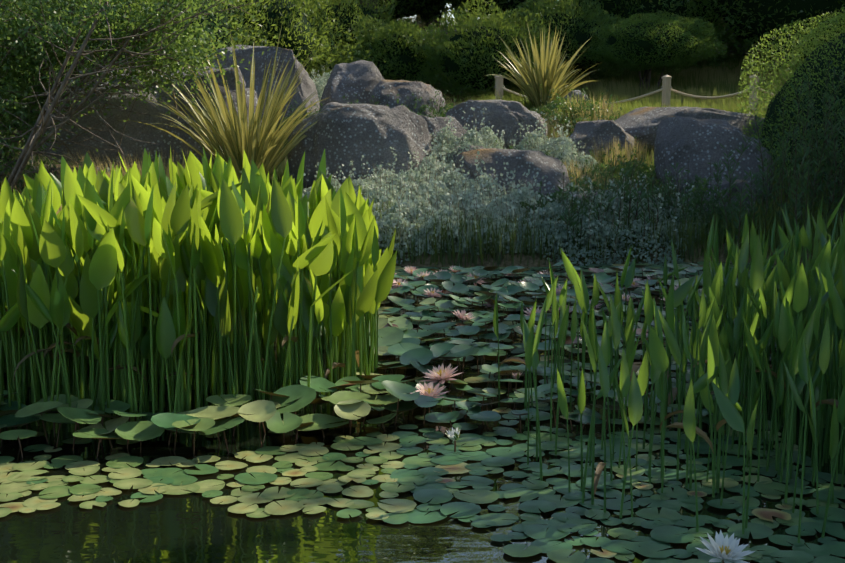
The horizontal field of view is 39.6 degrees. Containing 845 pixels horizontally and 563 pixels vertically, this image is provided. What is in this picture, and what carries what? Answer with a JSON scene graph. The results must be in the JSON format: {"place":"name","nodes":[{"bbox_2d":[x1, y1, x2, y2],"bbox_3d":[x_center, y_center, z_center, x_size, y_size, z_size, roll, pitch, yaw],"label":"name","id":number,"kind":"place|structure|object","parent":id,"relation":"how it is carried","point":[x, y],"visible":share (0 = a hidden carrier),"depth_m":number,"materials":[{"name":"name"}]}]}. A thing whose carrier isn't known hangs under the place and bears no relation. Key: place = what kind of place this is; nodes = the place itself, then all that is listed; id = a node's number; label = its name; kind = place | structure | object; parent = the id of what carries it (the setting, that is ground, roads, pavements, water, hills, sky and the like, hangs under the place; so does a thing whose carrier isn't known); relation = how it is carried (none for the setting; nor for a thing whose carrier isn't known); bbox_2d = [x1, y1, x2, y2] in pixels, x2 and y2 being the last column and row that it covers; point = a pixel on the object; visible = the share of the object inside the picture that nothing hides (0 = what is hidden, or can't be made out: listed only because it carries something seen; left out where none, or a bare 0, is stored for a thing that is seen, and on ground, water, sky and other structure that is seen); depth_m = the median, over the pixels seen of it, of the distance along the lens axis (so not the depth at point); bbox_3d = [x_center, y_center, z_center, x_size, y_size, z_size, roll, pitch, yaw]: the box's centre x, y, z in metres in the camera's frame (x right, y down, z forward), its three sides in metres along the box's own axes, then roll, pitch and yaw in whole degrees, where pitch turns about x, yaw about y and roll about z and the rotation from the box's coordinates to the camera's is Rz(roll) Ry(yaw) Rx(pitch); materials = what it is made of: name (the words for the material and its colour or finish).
{"place":"outdoors","nodes":[
{"label":"outdoors","id":0,"kind":"place"},
{"bbox_2d":[300,1,453,22],"label":"sky","id":1,"kind":"structure","parent":0,"point":[448,6],"materials":[{"name":"white"}]},
{"bbox_2d":[1,50,799,121],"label":"grass","id":2,"kind":"structure","parent":0,"point":[709,81],"depth_m":23.89,"materials":[{"name":"green plant"}]},
{"bbox_2d":[1,25,838,266],"bbox_3d":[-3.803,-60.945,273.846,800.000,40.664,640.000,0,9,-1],"label":"terrain","id":3,"kind":"structure","parent":0,"point":[531,263],"depth_m":10.24,"materials":[{"name":"brown soil"}]},
{"bbox_2d":[19,164,99,186],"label":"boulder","id":4,"kind":"object","parent":3,"relation":"on","point":[56,168],"visible":0.02,"depth_m":12.32,"materials":[{"name":"grey stone"}]},
{"bbox_2d":[0,0,165,121],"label":"shrub","id":5,"kind":"object","parent":3,"relation":"on","point":[73,60],"depth_m":17.86,"materials":[{"name":"green plant"}]},
{"bbox_2d":[0,144,232,214],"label":"dry tuft","id":6,"kind":"object","parent":3,"relation":"on","point":[167,173],"visible":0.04,"depth_m":12.12,"materials":[{"name":"beige plant"}]},
{"bbox_2d":[24,66,248,175],"bbox_3d":[-3.442,-1.650,14.214,2.747,1.906,1.747,-2,9,-15],"label":"boulder","id":7,"kind":"object","parent":3,"relation":"on","point":[150,134],"visible":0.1,"depth_m":13.54,"materials":[{"name":"grey stone"}]},
{"bbox_2d":[0,0,275,193],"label":"tree","id":8,"kind":"object","parent":3,"relation":"on","point":[182,49],"depth_m":11.63,"materials":[{"name":"green plant"}]},
{"bbox_2d":[124,0,276,66],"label":"shrub","id":9,"kind":"object","parent":3,"relation":"on","point":[247,37],"depth_m":20.30,"materials":[{"name":"green plant"}]},
{"bbox_2d":[117,21,329,181],"bbox_3d":[-1.935,-1.879,12.864,2.274,1.949,2.611,2,9,12],"label":"flax","id":10,"kind":"object","parent":3,"relation":"on","point":[236,135],"visible":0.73,"depth_m":12.54,"materials":[{"name":"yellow plant"}]},
{"bbox_2d":[245,88,261,125],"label":"boulder","id":11,"kind":"object","parent":3,"relation":"on","point":[255,97],"depth_m":15.27,"materials":[{"name":"grey stone"}]},
{"bbox_2d":[212,45,319,141],"bbox_3d":[-2.330,-2.536,16.764,1.756,1.685,1.574,0,9,-1],"label":"boulder","id":12,"kind":"object","parent":3,"relation":"on","point":[306,89],"visible":0.27,"depth_m":16.23,"materials":[{"name":"grey stone"}]},
{"bbox_2d":[221,0,370,81],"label":"shrub","id":13,"kind":"object","parent":3,"relation":"on","point":[323,39],"depth_m":21.90,"materials":[{"name":"green plant"}]},
{"bbox_2d":[290,0,410,75],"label":"shrub","id":14,"kind":"object","parent":3,"relation":"on","point":[388,20],"depth_m":25.72,"materials":[{"name":"green plant"}]},
{"bbox_2d":[319,60,384,108],"bbox_3d":[-0.907,-2.725,17.780,1.321,1.243,0.954,-4,10,-24],"label":"boulder","id":15,"kind":"object","parent":3,"relation":"on","point":[360,79],"visible":0.44,"depth_m":17.41,"materials":[{"name":"grey stone"}]},
{"bbox_2d":[107,65,599,263],"bbox_3d":[-0.777,-1.965,15.495,5.794,2.011,11.115,0,9,-1],"label":"silver shrub","id":16,"kind":"object","parent":3,"relation":"on","point":[562,143],"depth_m":11.49,"materials":[{"name":"plant"}]},
{"bbox_2d":[287,102,433,190],"bbox_3d":[-0.703,-1.422,13.550,1.790,1.285,1.368,0,9,-1],"label":"boulder","id":17,"kind":"object","parent":3,"relation":"on","point":[341,133],"visible":0.6,"depth_m":13.02,"materials":[{"name":"grey stone"}]},
{"bbox_2d":[0,84,753,241],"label":"green herbs","id":18,"kind":"object","parent":3,"relation":"on","point":[649,170],"depth_m":12.90,"materials":[{"name":"green plant"}]},
{"bbox_2d":[303,0,461,29],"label":"tree","id":19,"kind":"object","parent":3,"relation":"on","point":[414,13],"depth_m":31.53,"materials":[{"name":"green plant"}]},
{"bbox_2d":[324,14,456,89],"bbox_3d":[-0.486,-4.662,24.600,3.150,1.940,2.514,0,9,-1],"label":"shrub","id":20,"kind":"object","parent":3,"relation":"on","point":[384,29],"depth_m":23.96,"materials":[{"name":"green plant"}]},
{"bbox_2d":[369,80,445,117],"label":"boulder","id":21,"kind":"object","parent":3,"relation":"on","point":[384,89],"visible":0.31,"depth_m":16.06,"materials":[{"name":"grey stone"}]},
{"bbox_2d":[0,89,844,234],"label":"slope grass","id":22,"kind":"structure","parent":3,"relation":"on","point":[529,105],"depth_m":14.40,"materials":[{"name":"green plant"}]},
{"bbox_2d":[419,3,445,28],"bbox_3d":[0.230,-11.485,31.592,2.039,9.368,2.008,0,9,-1],"label":"tree","id":23,"kind":"object","parent":3,"relation":"on","point":[439,13],"depth_m":32.12,"materials":[{"name":"green plant"}]},
{"bbox_2d":[420,115,466,143],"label":"boulder","id":24,"kind":"object","parent":3,"relation":"on","point":[436,124],"visible":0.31,"depth_m":13.93,"materials":[{"name":"grey stone"}]},
{"bbox_2d":[439,145,483,162],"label":"boulder","id":25,"kind":"object","parent":3,"relation":"on","point":[470,148],"visible":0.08,"depth_m":13.27,"materials":[{"name":"grey stone"}]},
{"bbox_2d":[406,0,553,100],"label":"shrub","id":26,"kind":"object","parent":3,"relation":"on","point":[489,20],"depth_m":23.11,"materials":[{"name":"green plant"}]},
{"bbox_2d":[418,0,560,27],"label":"hedge","id":27,"kind":"object","parent":3,"relation":"on","point":[511,2],"depth_m":30.99,"materials":[{"name":"green plant"}]},
{"bbox_2d":[445,99,547,148],"bbox_3d":[0.911,-1.981,15.502,1.488,0.836,1.065,0,9,-1],"label":"boulder","id":28,"kind":"object","parent":3,"relation":"on","point":[507,117],"visible":0.5,"depth_m":15.06,"materials":[{"name":"grey stone"}]},
{"bbox_2d":[454,148,569,201],"bbox_3d":[1.003,-1.011,12.800,1.245,0.878,0.778,-2,9,-14],"label":"boulder","id":29,"kind":"object","parent":3,"relation":"on","point":[541,163],"visible":0.52,"depth_m":12.55,"materials":[{"name":"grey stone"}]},
{"bbox_2d":[485,24,598,110],"bbox_3d":[1.752,-3.176,17.263,1.768,1.356,1.786,0,9,-1],"label":"flax","id":30,"kind":"object","parent":3,"relation":"on","point":[544,74],"visible":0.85,"depth_m":17.13,"materials":[{"name":"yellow plant"}]},
{"bbox_2d":[478,0,629,82],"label":"shrub","id":31,"kind":"object","parent":3,"relation":"on","point":[565,7],"depth_m":24.88,"materials":[{"name":"green plant"}]},
{"bbox_2d":[382,14,726,28],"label":"terrace grass","id":32,"kind":"structure","parent":3,"relation":"on","point":[419,24],"depth_m":32.11,"materials":[{"name":"green plant"}]},
{"bbox_2d":[522,90,587,101],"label":"boulder","id":33,"kind":"object","parent":3,"relation":"on","point":[576,94],"visible":0.06,"depth_m":20.02,"materials":[{"name":"grey stone"}]},
{"bbox_2d":[508,93,653,172],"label":"grass","id":34,"kind":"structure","parent":3,"relation":"on","point":[627,152],"depth_m":14.96,"materials":[{"name":"yellow plant"}]},
{"bbox_2d":[545,189,618,204],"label":"boulder","id":35,"kind":"object","parent":3,"relation":"on","point":[575,195],"visible":0.06,"depth_m":11.82,"materials":[{"name":"grey stone"}]},
{"bbox_2d":[336,185,843,267],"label":"bank fringe grass","id":36,"kind":"structure","parent":3,"relation":"on","point":[691,244],"depth_m":10.34,"materials":[{"name":"green plant"}]},
{"bbox_2d":[553,151,626,190],"bbox_3d":[1.532,-1.223,13.450,1.694,0.653,1.782,0,9,-1],"label":"dry tuft","id":37,"kind":"object","parent":3,"relation":"on","point":[580,174],"visible":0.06,"depth_m":13.30,"materials":[{"name":"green plant"}]},
{"bbox_2d":[490,168,709,265],"bbox_3d":[1.807,-0.652,11.061,1.778,0.844,2.509,5,10,29],"label":"silver shrub","id":38,"kind":"object","parent":3,"relation":"on","point":[556,206],"depth_m":10.42,"materials":[{"name":"plant"}]},
{"bbox_2d":[569,120,633,159],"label":"boulder","id":39,"kind":"object","parent":3,"relation":"on","point":[588,132],"visible":0.46,"depth_m":14.67,"materials":[{"name":"grey stone"}]},
{"bbox_2d":[553,163,699,256],"bbox_3d":[1.853,-0.632,10.634,1.361,0.872,0.932,0,9,-1],"label":"wand shrub","id":40,"kind":"object","parent":3,"relation":"on","point":[571,219],"depth_m":10.56,"materials":[{"name":"green plant"}]},
{"bbox_2d":[495,75,758,114],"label":"rope fence posts","id":41,"kind":"object","parent":3,"relation":"on","point":[666,90],"visible":0.56,"depth_m":18.64,"materials":[{"name":"brown wood"}]},
{"bbox_2d":[502,87,773,105],"bbox_3d":[4.205,-2.978,18.796,5.920,0.365,0.840,0,9,-1],"label":"rope fence","id":42,"kind":"object","parent":41,"relation":"attached to","point":[672,90],"visible":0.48,"depth_m":18.56,"materials":[{"name":"beige fabric"}]},
{"bbox_2d":[536,0,760,73],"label":"hedge","id":43,"kind":"object","parent":3,"relation":"on","point":[678,3],"depth_m":26.62,"materials":[{"name":"green plant"}]},
{"bbox_2d":[581,11,727,88],"bbox_3d":[4.740,-4.702,24.047,2.891,1.696,2.419,0,9,-1],"label":"shrub","id":44,"kind":"object","parent":3,"relation":"on","point":[650,18],"depth_m":23.59,"materials":[{"name":"green plant"}]},
{"bbox_2d":[615,106,764,154],"bbox_3d":[3.628,-2.010,15.947,2.763,0.731,1.589,0,9,-1],"label":"boulder","id":45,"kind":"object","parent":3,"relation":"on","point":[641,124],"visible":0.42,"depth_m":15.41,"materials":[{"name":"grey stone"}]},
{"bbox_2d":[654,116,773,206],"bbox_3d":[3.177,-1.209,12.934,1.273,1.217,1.206,0,9,-1],"label":"boulder","id":46,"kind":"object","parent":3,"relation":"on","point":[680,140],"visible":0.48,"depth_m":12.55,"materials":[{"name":"grey stone"}]},
{"bbox_2d":[686,180,756,215],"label":"boulder","id":47,"kind":"object","parent":3,"relation":"on","point":[740,183],"visible":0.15,"depth_m":11.69,"materials":[{"name":"grey stone"}]},
{"bbox_2d":[687,0,844,75],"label":"hedge","id":48,"kind":"object","parent":3,"relation":"on","point":[802,5],"depth_m":25.89,"materials":[{"name":"green plant"}]},
{"bbox_2d":[691,58,844,246],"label":"wand shrub","id":49,"kind":"object","parent":3,"relation":"on","point":[814,172],"depth_m":11.16,"materials":[{"name":"green plant"}]},
{"bbox_2d":[737,7,844,190],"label":"dome bush","id":50,"kind":"object","parent":3,"relation":"on","point":[814,42],"depth_m":14.32,"materials":[{"name":"green plant"}]},
{"bbox_2d":[0,262,844,562],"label":"pond water","id":51,"kind":"structure","parent":0,"point":[188,528],"depth_m":4.12,"materials":[{"name":"green liquid"}]},
{"bbox_2d":[4,277,358,405],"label":"dead pickerel leaves","id":52,"kind":"object","parent":51,"relation":"on","point":[180,338],"visible":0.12,"depth_m":5.27,"materials":[{"name":"brown plant"}]},
{"bbox_2d":[0,146,396,433],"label":"pickerelweed","id":53,"kind":"object","parent":51,"relation":"on","point":[198,214],"depth_m":5.33,"materials":[{"name":"green plant"}]},
{"bbox_2d":[0,261,775,457],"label":"lily pads","id":54,"kind":"object","parent":51,"relation":"on","point":[401,338],"visible":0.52,"depth_m":5.49,"materials":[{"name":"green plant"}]},
{"bbox_2d":[0,261,844,562],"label":"lily pads","id":55,"kind":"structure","parent":51,"relation":"on","point":[664,523],"depth_m":4.35,"materials":[{"name":"green plant"}]},
{"bbox_2d":[391,266,678,397],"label":"pink water lily petals","id":56,"kind":"object","parent":51,"relation":"on","point":[434,376],"visible":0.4,"depth_m":7.48,"materials":[{"name":"pink plant"}]},
{"bbox_2d":[446,286,521,440],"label":"water lily sepals","id":57,"kind":"object","parent":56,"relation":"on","point":[455,434],"visible":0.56,"depth_m":4.75,"materials":[{"name":"plant"}]},
{"bbox_2d":[398,270,730,554],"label":"water lily stamens","id":58,"kind":"object","parent":51,"relation":"on","point":[727,551],"visible":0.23,"depth_m":5.60,"materials":[{"name":"yellow plant"}]},
{"bbox_2d":[411,274,724,562],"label":"water lily stalks","id":59,"kind":"object","parent":51,"relation":"in","point":[515,390],"visible":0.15,"depth_m":5.71,"materials":[{"name":"green plant"}]},
{"bbox_2d":[445,427,754,562],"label":"white water lily petals","id":60,"kind":"object","parent":51,"relation":"on","point":[735,553],"visible":0.94,"depth_m":3.55,"materials":[{"name":"plant"}]},
{"bbox_2d":[493,194,844,542],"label":"aquatic plants","id":61,"kind":"object","parent":51,"relation":"on","point":[795,279],"depth_m":4.62,"materials":[{"name":"green plant"}]},
{"bbox_2d":[499,336,838,494],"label":"dead leaves","id":62,"kind":"object","parent":61,"relation":"attached to","point":[636,366],"visible":0.44,"depth_m":4.37,"materials":[{"name":"plant"}]},
{"bbox_2d":[713,0,804,70],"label":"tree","id":63,"kind":"object","parent":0,"point":[775,61],"depth_m":27.03,"materials":[{"name":"green plant"}]}
]}

